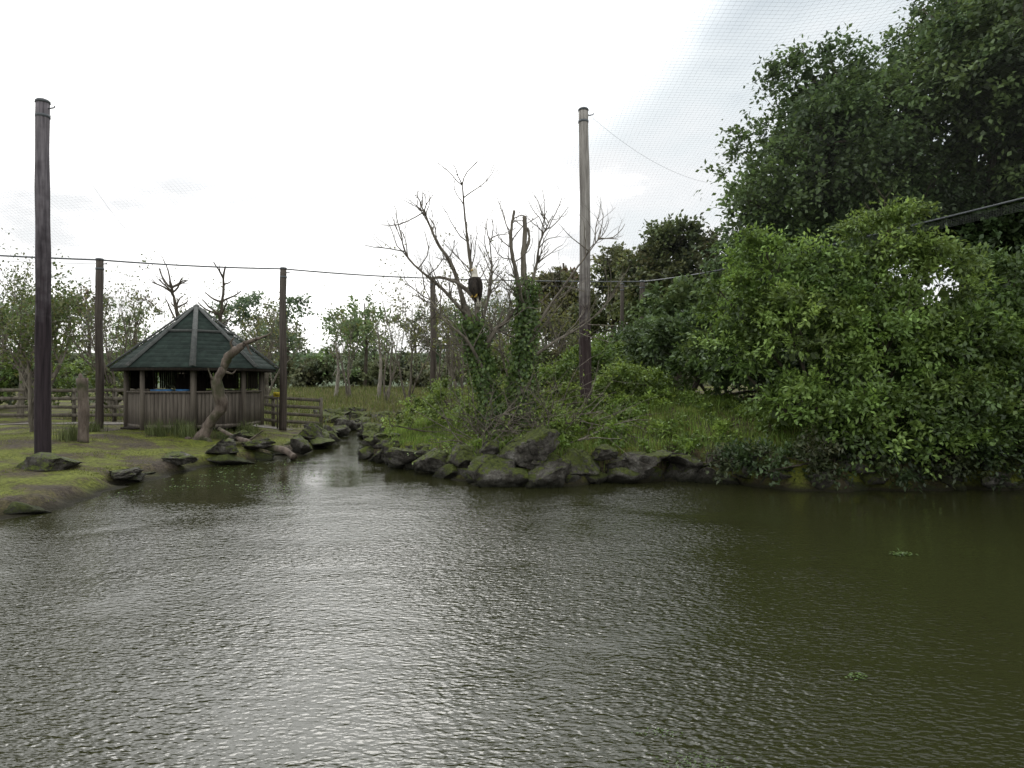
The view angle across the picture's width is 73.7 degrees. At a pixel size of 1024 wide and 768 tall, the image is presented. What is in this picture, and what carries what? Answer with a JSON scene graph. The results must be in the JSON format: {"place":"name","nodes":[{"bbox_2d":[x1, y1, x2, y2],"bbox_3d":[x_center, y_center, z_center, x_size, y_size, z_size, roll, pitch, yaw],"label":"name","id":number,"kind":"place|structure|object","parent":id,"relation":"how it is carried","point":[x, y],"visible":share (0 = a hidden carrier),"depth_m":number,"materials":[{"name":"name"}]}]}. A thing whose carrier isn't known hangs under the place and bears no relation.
{"place":"outdoors","nodes":[
{"label":"outdoors","id":0,"kind":"place"},
{"bbox_2d":[0,422,293,429],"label":"gravel path","id":1,"kind":"structure","parent":0,"point":[264,426],"depth_m":24.17,"materials":[{"name":"grey gravel"}]},
{"bbox_2d":[273,392,279,428],"bbox_3d":[-8.450,0.959,24.585,0.260,1.335,0.080,0,0,0],"label":"yellow sign","id":2,"kind":"object","parent":1,"relation":"on","point":[276,394],"visible":0.82,"depth_m":24.55,"materials":[{"name":"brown wood"}]},
{"bbox_2d":[0,0,986,352],"label":"sky","id":3,"kind":"structure","parent":0,"point":[261,280],"materials":[{"name":"white"}]},
{"bbox_2d":[0,430,1023,767],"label":"pond water","id":4,"kind":"structure","parent":0,"point":[362,614],"depth_m":5.65,"materials":[{"name":"green liquid"}]},
{"bbox_2d":[218,427,297,459],"bbox_3d":[-6.971,1.605,18.368,2.861,0.809,0.579,0,0,21],"label":"fallen branch","id":5,"kind":"object","parent":4,"relation":"on","point":[289,453],"visible":0.65,"depth_m":18.07,"materials":[{"name":"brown wood"}]},
{"bbox_2d":[446,443,481,467],"bbox_3d":[-0.982,1.648,14.508,0.908,0.772,0.784,0,0,0],"label":"boulder","id":6,"kind":"object","parent":4,"relation":"in","point":[461,456],"visible":0.54,"depth_m":14.38,"materials":[{"name":"grey stone"}]},
{"bbox_2d":[107,459,917,767],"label":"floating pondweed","id":7,"kind":"object","parent":4,"relation":"on","point":[647,727],"visible":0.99,"depth_m":4.69,"materials":[{"name":"green plant"}]},
{"bbox_2d":[0,353,1023,519],"bbox_3d":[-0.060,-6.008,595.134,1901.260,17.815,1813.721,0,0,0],"label":"ground","id":8,"kind":"structure","parent":0,"point":[65,489],"depth_m":14.97,"materials":[{"name":"green plant"}]},
{"bbox_2d":[0,222,68,381],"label":"ash tree","id":9,"kind":"object","parent":8,"relation":"on","point":[2,353],"visible":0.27,"depth_m":29.65,"materials":[{"name":"green plant"}]},
{"bbox_2d":[0,240,88,418],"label":"ash tree","id":10,"kind":"object","parent":8,"relation":"on","point":[25,375],"visible":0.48,"depth_m":27.02,"materials":[{"name":"green plant"}]},
{"bbox_2d":[34,98,55,453],"bbox_3d":[-9.597,-2.064,13.984,0.393,7.532,0.308,0,0,37],"label":"aviary pole","id":11,"kind":"object","parent":8,"relation":"on","point":[42,384],"visible":0.98,"depth_m":13.89,"materials":[{"name":"wood"}]},
{"bbox_2d":[50,115,153,255],"bbox_3d":[-10.560,-4.940,18.000,0.006,1.686,8.219,0,0,-13],"label":"guy cable","id":12,"kind":"object","parent":11,"relation":"attached to","point":[91,183],"visible":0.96,"depth_m":16.48,"materials":[{"name":"metal"}]},
{"bbox_2d":[0,262,94,431],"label":"ash tree","id":13,"kind":"object","parent":8,"relation":"on","point":[29,392],"visible":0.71,"depth_m":19.97,"materials":[{"name":"green plant"}]},
{"bbox_2d":[14,452,82,471],"bbox_3d":[-9.165,1.579,13.463,1.183,0.484,1.148,0,0,0],"label":"boulder","id":14,"kind":"object","parent":8,"relation":"on","point":[42,461],"visible":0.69,"depth_m":13.04,"materials":[{"name":"grey stone"}]},
{"bbox_2d":[0,388,156,421],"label":"wooden fence","id":15,"kind":"object","parent":8,"relation":"on","point":[114,406],"visible":0.56,"depth_m":25.00,"materials":[{"name":"brown wood"}]},
{"bbox_2d":[76,373,89,442],"bbox_3d":[-10.748,0.620,17.100,0.293,1.788,0.257,0,0,0],"label":"old timber post","id":16,"kind":"object","parent":8,"relation":"on","point":[83,407],"visible":0.94,"depth_m":17.01,"materials":[{"name":"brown wood"}]},
{"bbox_2d":[94,258,107,427],"bbox_3d":[-13.248,-1.263,22.025,0.384,5.573,0.258,0,0,-23],"label":"aviary pole","id":17,"kind":"object","parent":8,"relation":"on","point":[99,354],"visible":0.95,"depth_m":21.91,"materials":[{"name":"brown wood"}]},
{"bbox_2d":[9,261,604,286],"bbox_3d":[-7.177,-4.200,26.209,28.836,0.813,3.019,0,0,-29],"label":"aviary lower cable","id":18,"kind":"object","parent":17,"relation":"attached to","point":[278,272],"visible":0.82,"depth_m":23.59,"materials":[{"name":"grey metal"}]},
{"bbox_2d":[0,197,1023,281],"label":"aviary perimeter cable","id":19,"kind":"object","parent":17,"relation":"attached to","point":[1022,198],"visible":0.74,"depth_m":22.97,"materials":[{"name":"grey metal"}]},
{"bbox_2d":[830,202,1023,250],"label":"aviary side net","id":20,"kind":"object","parent":19,"relation":"hanging from","point":[955,219],"visible":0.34,"depth_m":18.48,"materials":[{"name":"grey metal"}]},
{"bbox_2d":[55,251,157,417],"bbox_3d":[-17.484,-2.038,28.603,5.011,7.191,3.101,0,0,0],"label":"ash tree","id":21,"kind":"object","parent":8,"relation":"on","point":[109,379],"visible":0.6,"depth_m":28.67,"materials":[{"name":"green plant"}]},
{"bbox_2d":[71,272,167,360],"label":"bare alder tree","id":22,"kind":"object","parent":8,"relation":"on","point":[123,338],"visible":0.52,"depth_m":35.49,"materials":[{"name":"green plant"}]},
{"bbox_2d":[109,466,142,478],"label":"boulder","id":23,"kind":"object","parent":8,"relation":"on","point":[128,473],"visible":0.95,"depth_m":13.51,"materials":[{"name":"grey stone"}]},
{"bbox_2d":[0,343,255,412],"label":"hedge foliage","id":24,"kind":"object","parent":8,"relation":"on","point":[12,381],"visible":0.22,"depth_m":30.09,"materials":[{"name":"green plant"}]},
{"bbox_2d":[90,269,183,363],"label":"ash tree","id":25,"kind":"object","parent":8,"relation":"on","point":[124,322],"visible":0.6,"depth_m":32.34,"materials":[{"name":"green plant"}]},
{"bbox_2d":[0,421,292,500],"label":"lawn moss","id":26,"kind":"object","parent":8,"relation":"on","point":[265,434],"visible":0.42,"depth_m":17.55,"materials":[{"name":"green plant"}]},
{"bbox_2d":[149,250,189,373],"bbox_3d":[-13.252,-1.812,26.523,1.602,6.592,1.282,0,0,-35],"label":"dead snag","id":27,"kind":"object","parent":8,"relation":"on","point":[171,291],"visible":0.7,"depth_m":26.57,"materials":[{"name":"wood"}]},
{"bbox_2d":[161,451,198,465],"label":"boulder","id":28,"kind":"object","parent":8,"relation":"on","point":[176,458],"visible":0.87,"depth_m":15.41,"materials":[{"name":"grey stone"}]},
{"bbox_2d":[53,417,326,441],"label":"reed tufts","id":29,"kind":"object","parent":8,"relation":"on","point":[183,430],"visible":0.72,"depth_m":19.49,"materials":[{"name":"green plant"}]},
{"bbox_2d":[106,304,278,429],"bbox_3d":[-10.450,-0.618,22.600,4.833,4.040,4.833,0,0,0],"label":"octagonal gazebo","id":30,"kind":"object","parent":8,"relation":"on","point":[192,344],"visible":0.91,"depth_m":21.44,"materials":[{"name":"brown wood"}]},
{"bbox_2d":[150,266,236,331],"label":"ash tree","id":31,"kind":"object","parent":8,"relation":"on","point":[199,300],"visible":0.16,"depth_m":33.87,"materials":[{"name":"green plant"}]},
{"bbox_2d":[193,262,240,388],"bbox_3d":[-11.651,-1.693,26.913,1.807,6.392,1.504,0,0,-29],"label":"dead snag","id":32,"kind":"object","parent":8,"relation":"on","point":[222,309],"visible":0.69,"depth_m":26.95,"materials":[{"name":"wood"}]},
{"bbox_2d":[205,439,238,454],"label":"boulder","id":33,"kind":"object","parent":8,"relation":"on","point":[224,446],"visible":0.93,"depth_m":16.98,"materials":[{"name":"grey stone"}]},
{"bbox_2d":[184,333,271,441],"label":"dead leaning tree","id":34,"kind":"object","parent":8,"relation":"on","point":[217,412],"visible":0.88,"depth_m":19.39,"materials":[{"name":"brown wood"}]},
{"bbox_2d":[229,430,254,440],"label":"boulder","id":35,"kind":"object","parent":8,"relation":"on","point":[245,434],"visible":0.76,"depth_m":19.03,"materials":[{"name":"stone"}]},
{"bbox_2d":[242,438,275,448],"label":"boulder","id":36,"kind":"object","parent":8,"relation":"on","point":[261,443],"visible":1,"depth_m":17.97,"materials":[{"name":"grey stone"}]},
{"bbox_2d":[225,292,303,406],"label":"bare alder tree","id":37,"kind":"object","parent":8,"relation":"on","point":[266,387],"visible":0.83,"depth_m":35.74,"materials":[{"name":"green plant"}]},
{"bbox_2d":[225,389,322,426],"bbox_3d":[-9.076,0.994,25.929,3.751,1.585,0.162,0,0,2],"label":"wooden fence","id":38,"kind":"object","parent":8,"relation":"on","point":[273,413],"visible":0.62,"depth_m":25.83,"materials":[{"name":"brown wood"}]},
{"bbox_2d":[250,295,317,393],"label":"bare alder tree","id":39,"kind":"object","parent":8,"relation":"on","point":[273,382],"visible":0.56,"depth_m":40.06,"materials":[{"name":"green plant"}]},
{"bbox_2d":[279,267,289,430],"bbox_3d":[-8.005,-1.182,24.026,0.380,5.837,0.268,0,0,-24],"label":"aviary pole","id":40,"kind":"object","parent":8,"relation":"on","point":[283,362],"visible":0.98,"depth_m":23.90,"materials":[{"name":"brown wood"}]},
{"bbox_2d":[55,382,556,427],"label":"rough grass","id":41,"kind":"structure","parent":8,"relation":"on","point":[329,402],"depth_m":39.89,"materials":[{"name":"green plant"}]},
{"bbox_2d":[1,284,619,388],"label":"distant tree trunks","id":42,"kind":"object","parent":8,"relation":"on","point":[365,362],"visible":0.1,"depth_m":60.74,"materials":[{"name":"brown plant"}]},
{"bbox_2d":[298,423,327,439],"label":"boulder","id":43,"kind":"object","parent":8,"relation":"on","point":[311,431],"visible":0.71,"depth_m":21.37,"materials":[{"name":"grey stone"}]},
{"bbox_2d":[303,422,326,431],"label":"boulder","id":44,"kind":"object","parent":8,"relation":"on","point":[321,428],"visible":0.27,"depth_m":23.23,"materials":[{"name":"grey stone"}]},
{"bbox_2d":[0,286,669,388],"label":"distant tree belt","id":45,"kind":"object","parent":8,"relation":"on","point":[245,302],"visible":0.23,"depth_m":63.16,"materials":[{"name":"green plant"}]},
{"bbox_2d":[329,338,341,396],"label":"bleached dead trunk","id":46,"kind":"object","parent":8,"relation":"on","point":[337,380],"visible":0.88,"depth_m":44.90,"materials":[{"name":"grey wood"}]},
{"bbox_2d":[311,285,375,396],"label":"bare alder tree","id":47,"kind":"object","parent":8,"relation":"on","point":[348,389],"visible":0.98,"depth_m":44.30,"materials":[{"name":"green plant"}]},
{"bbox_2d":[3,407,724,513],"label":"shoreline rocks","id":48,"kind":"object","parent":8,"relation":"on","point":[343,425],"visible":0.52,"depth_m":14.51,"materials":[{"name":"grey stone"}]},
{"bbox_2d":[361,422,383,438],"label":"boulder","id":49,"kind":"object","parent":8,"relation":"on","point":[369,429],"visible":0.56,"depth_m":21.65,"materials":[{"name":"stone"}]},
{"bbox_2d":[375,327,385,397],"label":"bleached dead trunk","id":50,"kind":"object","parent":8,"relation":"on","point":[379,386],"visible":0.68,"depth_m":43.92,"materials":[{"name":"grey wood"}]},
{"bbox_2d":[0,347,761,388],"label":"distant hedge","id":51,"kind":"object","parent":8,"relation":"on","point":[311,374],"visible":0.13,"depth_m":57.16,"materials":[{"name":"green plant"}]},
{"bbox_2d":[368,432,399,446],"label":"boulder","id":52,"kind":"object","parent":8,"relation":"on","point":[375,438],"visible":0.36,"depth_m":18.35,"materials":[{"name":"grey stone"}]},
{"bbox_2d":[373,441,398,462],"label":"boulder","id":53,"kind":"object","parent":8,"relation":"on","point":[378,456],"visible":0.41,"depth_m":17.22,"materials":[{"name":"grey stone"}]},
{"bbox_2d":[358,282,429,401],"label":"bare alder tree","id":54,"kind":"object","parent":8,"relation":"on","point":[391,374],"visible":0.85,"depth_m":41.23,"materials":[{"name":"green plant"}]},
{"bbox_2d":[384,447,418,466],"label":"boulder","id":55,"kind":"object","parent":8,"relation":"on","point":[400,457],"visible":0.84,"depth_m":15.86,"materials":[{"name":"grey stone"}]},
{"bbox_2d":[371,231,468,401],"bbox_3d":[-5.325,-3.348,36.714,5.333,9.559,4.587,0,0,-41],"label":"bare alder tree","id":56,"kind":"object","parent":8,"relation":"on","point":[411,365],"visible":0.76,"depth_m":36.68,"materials":[{"name":"plant"}]},
{"bbox_2d":[411,448,448,471],"bbox_3d":[-1.614,1.705,15.147,0.982,0.557,0.881,0,0,45],"label":"boulder","id":57,"kind":"object","parent":8,"relation":"on","point":[432,460],"visible":0.68,"depth_m":14.90,"materials":[{"name":"grey stone"}]},
{"bbox_2d":[430,279,438,406],"bbox_3d":[-3.434,-1.672,29.978,0.377,6.056,0.265,0,0,32],"label":"aviary pole","id":58,"kind":"object","parent":8,"relation":"on","point":[432,357],"visible":0.52,"depth_m":29.89,"materials":[{"name":"wood"}]},
{"bbox_2d":[401,265,470,390],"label":"bare alder tree","id":59,"kind":"object","parent":8,"relation":"on","point":[438,374],"visible":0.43,"depth_m":41.84,"materials":[{"name":"green plant"}]},
{"bbox_2d":[389,279,508,403],"bbox_3d":[-2.827,-1.406,27.834,4.293,5.298,4.811,0,0,38],"label":"bare alder tree","id":60,"kind":"object","parent":8,"relation":"on","point":[448,341],"visible":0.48,"depth_m":27.85,"materials":[{"name":"green plant"}]},
{"bbox_2d":[415,261,486,403],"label":"bare alder tree","id":61,"kind":"object","parent":8,"relation":"on","point":[453,367],"visible":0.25,"depth_m":34.59,"materials":[{"name":"green plant"}]},
{"bbox_2d":[448,242,515,360],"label":"bare alder tree","id":62,"kind":"object","parent":8,"relation":"on","point":[485,299],"visible":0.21,"depth_m":35.62,"materials":[{"name":"green plant"}]},
{"bbox_2d":[381,375,589,441],"bbox_3d":[-0.535,0.634,17.365,6.379,1.866,3.304,0,0,34],"label":"bramble bush","id":63,"kind":"object","parent":8,"relation":"on","point":[424,408],"visible":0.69,"depth_m":17.50,"materials":[{"name":"green plant"}]},
{"bbox_2d":[480,439,499,453],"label":"boulder","id":64,"kind":"object","parent":8,"relation":"on","point":[490,446],"visible":0.87,"depth_m":13.86,"materials":[{"name":"grey stone"}]},
{"bbox_2d":[466,454,514,486],"bbox_3d":[-0.415,1.788,13.658,0.975,0.761,1.009,0,0,0],"label":"boulder","id":65,"kind":"object","parent":8,"relation":"on","point":[485,470],"visible":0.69,"depth_m":13.35,"materials":[{"name":"grey stone"}]},
{"bbox_2d":[467,240,539,376],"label":"bare alder tree","id":66,"kind":"object","parent":8,"relation":"on","point":[501,349],"visible":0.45,"depth_m":29.32,"materials":[{"name":"green plant"}]},
{"bbox_2d":[0,0,1023,280],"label":"aviary roof net","id":67,"kind":"object","parent":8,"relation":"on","point":[502,128],"visible":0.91,"depth_m":16.94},
{"bbox_2d":[365,134,676,465],"bbox_3d":[0.571,-2.003,15.531,6.460,8.059,5.585,0,0,35],"label":"ivy clad bare tree","id":68,"kind":"object","parent":8,"relation":"on","point":[477,350],"visible":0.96,"depth_m":15.82,"materials":[{"name":"green plant"}]},
{"bbox_2d":[468,267,482,306],"bbox_3d":[-0.848,-2.247,15.817,0.301,0.894,0.354,0,0,-15],"label":"bald eagle","id":69,"kind":"object","parent":68,"relation":"on","point":[475,285],"visible":0.99,"depth_m":15.73},
{"bbox_2d":[497,424,559,468],"bbox_3d":[0.295,1.256,13.885,1.392,0.893,0.942,0,0,0],"label":"boulder","id":70,"kind":"object","parent":8,"relation":"on","point":[541,442],"visible":0.84,"depth_m":13.50,"materials":[{"name":"grey stone"}]},
{"bbox_2d":[522,459,570,487],"bbox_3d":[0.659,1.826,13.513,1.114,0.735,0.945,0,0,0],"label":"boulder","id":71,"kind":"object","parent":8,"relation":"on","point":[547,474],"visible":0.79,"depth_m":13.17,"materials":[{"name":"grey stone"}]},
{"bbox_2d":[489,265,604,389],"bbox_3d":[1.528,-2.462,33.785,4.426,7.266,4.710,0,0,-28],"label":"bare alder tree","id":72,"kind":"object","parent":8,"relation":"on","point":[563,329],"visible":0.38,"depth_m":33.22,"materials":[{"name":"green plant"}]},
{"bbox_2d":[530,263,607,351],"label":"beech tree","id":73,"kind":"object","parent":8,"relation":"on","point":[548,276],"visible":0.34,"depth_m":49.73,"materials":[{"name":"green plant"}]},
{"bbox_2d":[461,334,676,398],"bbox_3d":[2.994,-0.575,37.153,12.126,5.401,15.677,0,0,0],"label":"scrub thicket","id":74,"kind":"object","parent":8,"relation":"on","point":[544,354],"visible":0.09,"depth_m":32.92,"materials":[{"name":"green plant"}]},
{"bbox_2d":[558,448,599,475],"bbox_3d":[1.319,1.594,13.887,0.964,0.606,0.880,0,0,0],"label":"boulder","id":75,"kind":"object","parent":8,"relation":"on","point":[584,464],"visible":0.77,"depth_m":13.63,"materials":[{"name":"green stone"}]},
{"bbox_2d":[540,263,627,362],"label":"bare alder tree","id":76,"kind":"object","parent":8,"relation":"on","point":[554,320],"visible":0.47,"depth_m":35.13,"materials":[{"name":"green plant"}]},
{"bbox_2d":[578,107,593,404],"bbox_3d":[1.852,-3.107,17.203,0.341,7.686,0.342,0,0,-44],"label":"aviary pole","id":77,"kind":"object","parent":8,"relation":"on","point":[584,271],"visible":0.88,"depth_m":17.09,"materials":[{"name":"wood"}]},
{"bbox_2d":[499,332,675,406],"bbox_3d":[2.281,-0.309,18.797,5.009,2.432,4.072,0,0,-42],"label":"bramble bush","id":78,"kind":"object","parent":8,"relation":"on","point":[626,372],"visible":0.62,"depth_m":18.51,"materials":[{"name":"green plant"}]},
{"bbox_2d":[555,241,636,356],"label":"oak tree","id":79,"kind":"object","parent":8,"relation":"on","point":[601,319],"visible":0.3,"depth_m":45.73,"materials":[{"name":"green plant"}]},
{"bbox_2d":[591,444,618,460],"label":"boulder","id":80,"kind":"object","parent":8,"relation":"on","point":[602,452],"visible":0.98,"depth_m":13.79,"materials":[{"name":"grey stone"}]},
{"bbox_2d":[443,384,792,465],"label":"ground weeds","id":81,"kind":"object","parent":8,"relation":"on","point":[617,401],"visible":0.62,"depth_m":15.53,"materials":[{"name":"green plant"}]},
{"bbox_2d":[620,283,626,330],"bbox_3d":[5.458,-1.902,33.522,0.345,6.096,0.207,0,0,-18],"label":"aviary pole","id":82,"kind":"object","parent":8,"relation":"on","point":[622,301],"visible":0.46,"depth_m":33.42,"materials":[{"name":"wood"}]},
{"bbox_2d":[606,450,671,475],"bbox_3d":[2.625,1.661,14.228,1.511,0.547,0.955,0,0,36],"label":"boulder","id":83,"kind":"object","parent":8,"relation":"on","point":[653,458],"visible":0.76,"depth_m":13.82,"materials":[{"name":"grey stone"}]},
{"bbox_2d":[639,280,647,321],"bbox_3d":[6.149,-1.843,32.024,0.386,6.015,0.270,0,0,-24],"label":"aviary pole","id":84,"kind":"object","parent":8,"relation":"on","point":[642,286],"visible":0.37,"depth_m":31.90,"materials":[{"name":"wood"}]},
{"bbox_2d":[605,209,726,389],"bbox_3d":[9.223,-4.451,39.206,8.066,11.075,8.262,0,0,0],"label":"oak tree","id":85,"kind":"object","parent":8,"relation":"on","point":[694,262],"visible":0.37,"depth_m":37.87,"materials":[{"name":"green plant"}]},
{"bbox_2d":[382,386,970,471],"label":"tall grass","id":86,"kind":"structure","parent":8,"relation":"on","point":[409,434],"depth_m":16.02,"materials":[{"name":"green plant"}]},
{"bbox_2d":[665,454,702,472],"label":"boulder","id":87,"kind":"object","parent":8,"relation":"on","point":[684,461],"visible":0.87,"depth_m":13.94,"materials":[{"name":"grey stone"}]},
{"bbox_2d":[592,263,913,404],"bbox_3d":[6.233,-1.306,19.491,9.807,4.504,5.342,0,0,38],"label":"hazel shrub","id":88,"kind":"object","parent":8,"relation":"on","point":[657,335],"visible":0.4,"depth_m":19.36,"materials":[{"name":"green plant"}]},
{"bbox_2d":[713,178,900,284],"bbox_3d":[15.491,-5.166,36.469,9.931,12.605,7.644,0,0,0],"label":"oak tree","id":89,"kind":"object","parent":8,"relation":"on","point":[731,216],"depth_m":36.15,"materials":[{"name":"green plant"}]},
{"bbox_2d":[611,247,1023,415],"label":"understory foliage","id":90,"kind":"object","parent":8,"relation":"on","point":[680,298],"visible":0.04,"depth_m":27.54,"materials":[{"name":"green plant"}]},
{"bbox_2d":[689,23,989,295],"bbox_3d":[11.759,-5.921,25.372,10.373,14.540,9.709,0,0,0],"label":"sycamore tree","id":91,"kind":"object","parent":8,"relation":"on","point":[883,156],"visible":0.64,"depth_m":23.71,"materials":[{"name":"green plant"}]},
{"bbox_2d":[675,179,1023,478],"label":"willow shrub","id":92,"kind":"object","parent":8,"relation":"on","point":[816,290],"visible":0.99,"depth_m":14.02,"materials":[{"name":"green plant"}]},
{"bbox_2d":[699,424,1023,492],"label":"bush","id":93,"kind":"object","parent":8,"relation":"on","point":[806,453],"visible":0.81,"depth_m":12.85,"materials":[{"name":"green plant"}]},
{"bbox_2d":[713,442,1023,490],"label":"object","id":94,"kind":"structure","parent":8,"relation":"on","point":[867,478],"depth_m":12.97,"materials":[{"name":"grey stone"}]},
{"bbox_2d":[845,0,1023,290],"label":"sycamore tree","id":95,"kind":"object","parent":8,"relation":"on","point":[1007,229],"visible":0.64,"depth_m":23.68,"materials":[{"name":"green plant"}]},
{"bbox_2d":[874,241,1023,453],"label":"willow shrub","id":96,"kind":"object","parent":8,"relation":"on","point":[1014,302],"visible":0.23,"depth_m":14.64,"materials":[{"name":"green plant"}]}
]}

